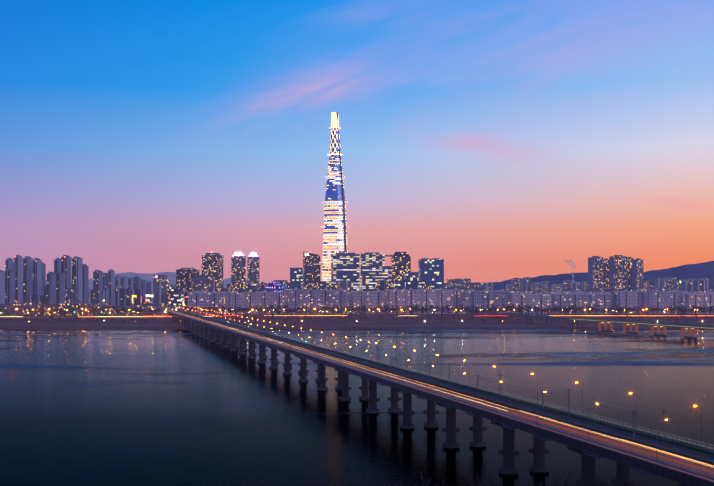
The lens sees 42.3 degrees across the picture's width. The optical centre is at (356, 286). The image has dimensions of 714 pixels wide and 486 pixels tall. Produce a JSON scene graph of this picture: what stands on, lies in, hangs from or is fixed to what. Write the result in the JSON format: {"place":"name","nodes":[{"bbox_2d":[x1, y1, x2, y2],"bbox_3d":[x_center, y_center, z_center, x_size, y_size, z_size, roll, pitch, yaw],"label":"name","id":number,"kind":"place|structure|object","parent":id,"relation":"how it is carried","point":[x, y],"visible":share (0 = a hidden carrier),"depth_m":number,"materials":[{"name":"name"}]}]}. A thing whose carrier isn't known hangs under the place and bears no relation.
{"place":"outdoors","nodes":[
{"label":"outdoors","id":0,"kind":"place"},
{"bbox_2d":[0,315,609,316],"bbox_3d":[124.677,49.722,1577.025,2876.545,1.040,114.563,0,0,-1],"label":"light trails","id":1,"kind":"object","parent":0,"point":[290,315],"visible":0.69,"depth_m":1585.61,"materials":[{"name":"orange"}]},
{"bbox_2d":[0,329,713,485],"bbox_3d":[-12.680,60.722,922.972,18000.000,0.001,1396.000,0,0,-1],"label":"river water","id":2,"kind":"structure","parent":0,"point":[131,407],"depth_m":474.78,"materials":[{"name":"blue liquid"}]},
{"bbox_2d":[0,305,713,329],"bbox_3d":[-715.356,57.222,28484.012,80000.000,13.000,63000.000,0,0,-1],"label":"ground","id":3,"kind":"structure","parent":0,"point":[442,326],"depth_m":1443.60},
{"bbox_2d":[0,255,147,305],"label":"apartments","id":4,"kind":"structure","parent":3,"relation":"on","point":[21,279],"depth_m":2012.62,"materials":[{"name":"grey concrete"}]},
{"bbox_2d":[265,281,284,290],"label":"domed building","id":5,"kind":"structure","parent":3,"relation":"on","point":[276,285],"depth_m":2024.80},
{"bbox_2d":[153,251,470,307],"bbox_3d":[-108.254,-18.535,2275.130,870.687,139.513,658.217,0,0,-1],"label":"buildings","id":6,"kind":"structure","parent":3,"relation":"on","point":[376,273],"depth_m":2171.11,"materials":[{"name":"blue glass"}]},
{"bbox_2d":[322,112,359,290],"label":"skyscraper","id":7,"kind":"structure","parent":3,"relation":"on","point":[335,234],"depth_m":2608.17,"materials":[{"name":"white"}]},
{"bbox_2d":[0,309,702,324],"bbox_3d":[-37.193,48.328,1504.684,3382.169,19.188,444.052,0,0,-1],"label":"bank lamps","id":8,"kind":"object","parent":3,"relation":"on","point":[391,313],"visible":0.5,"depth_m":1563.64,"materials":[{"name":"orange metal"}]},
{"bbox_2d":[0,304,713,323],"bbox_3d":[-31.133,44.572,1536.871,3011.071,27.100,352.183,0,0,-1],"label":"far bank trees","id":9,"kind":"object","parent":3,"relation":"on","point":[422,309],"visible":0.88,"depth_m":1613.17,"materials":[{"name":"green plant"}]},
{"bbox_2d":[166,313,686,485],"bbox_3d":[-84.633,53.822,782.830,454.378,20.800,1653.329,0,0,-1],"label":"bridge piers","id":10,"kind":"structure","parent":3,"relation":"on","point":[509,452],"depth_m":395.72,"materials":[{"name":"concrete"}]},
{"bbox_2d":[167,310,713,485],"bbox_3d":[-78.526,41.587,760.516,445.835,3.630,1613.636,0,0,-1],"label":"bridge deck","id":11,"kind":"structure","parent":10,"relation":"on","point":[673,447],"depth_m":287.43,"materials":[{"name":"concrete"}]},
{"bbox_2d":[163,311,653,475],"bbox_3d":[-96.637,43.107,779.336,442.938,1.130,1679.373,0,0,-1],"label":"caps","id":12,"kind":"object","parent":11,"relation":"attached to","point":[585,453],"visible":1,"depth_m":313.35,"materials":[{"name":"grey metal"}]},
{"bbox_2d":[166,305,701,463],"bbox_3d":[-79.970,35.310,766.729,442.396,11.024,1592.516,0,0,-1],"label":"street lamps","id":13,"kind":"object","parent":11,"relation":"on","point":[464,373],"visible":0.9,"depth_m":365.92,"materials":[{"name":"yellow metal"}]},
{"bbox_2d":[167,310,713,480],"bbox_3d":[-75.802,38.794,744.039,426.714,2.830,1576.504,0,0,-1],"label":"bridge light trails","id":14,"kind":"object","parent":11,"relation":"on","point":[523,411],"visible":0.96,"depth_m":285.95,"materials":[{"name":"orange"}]},
{"bbox_2d":[174,306,712,441],"bbox_3d":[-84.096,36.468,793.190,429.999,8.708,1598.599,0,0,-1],"label":"bridge catenary","id":15,"kind":"object","parent":11,"relation":"on","point":[361,350],"visible":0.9,"depth_m":338.04,"materials":[{"name":"grey metal"}]},
{"bbox_2d":[188,288,713,313],"bbox_3d":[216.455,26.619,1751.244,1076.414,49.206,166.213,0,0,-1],"label":"apartment buildings","id":16,"kind":"structure","parent":3,"relation":"on","point":[295,298],"depth_m":1691.70,"materials":[{"name":"grey concrete"}]},
{"bbox_2d":[474,312,713,338],"bbox_3d":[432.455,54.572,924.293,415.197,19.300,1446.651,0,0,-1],"label":"bridge","id":17,"kind":"structure","parent":3,"relation":"on","point":[658,325],"depth_m":1218.43,"materials":[{"name":"concrete"}]},
{"bbox_2d":[511,255,708,304],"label":"apartments","id":18,"kind":"structure","parent":3,"relation":"on","point":[617,272],"depth_m":2512.17,"materials":[{"name":"grey concrete"}]},
{"bbox_2d":[0,280,713,315],"bbox_3d":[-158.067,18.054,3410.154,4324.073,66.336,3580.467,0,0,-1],"label":"buildings","id":19,"kind":"structure","parent":0,"point":[157,290],"depth_m":1935.25,"materials":[{"name":"grey concrete"}]},
{"bbox_2d":[0,316,713,328],"bbox_3d":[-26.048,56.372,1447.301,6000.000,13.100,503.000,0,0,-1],"label":"bank roads","id":20,"kind":"structure","parent":0,"point":[29,317],"depth_m":1451.28,"materials":[{"name":"grey asphalt"}]},
{"bbox_2d":[0,0,713,285],"label":"sky","id":21,"kind":"structure","parent":0,"point":[494,140],"materials":[{"name":"blue"}]},
{"bbox_2d":[46,261,713,290],"bbox_3d":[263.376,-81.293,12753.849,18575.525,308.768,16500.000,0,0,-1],"label":"mountains","id":22,"kind":"structure","parent":0,"point":[697,270],"depth_m":6717.55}
]}

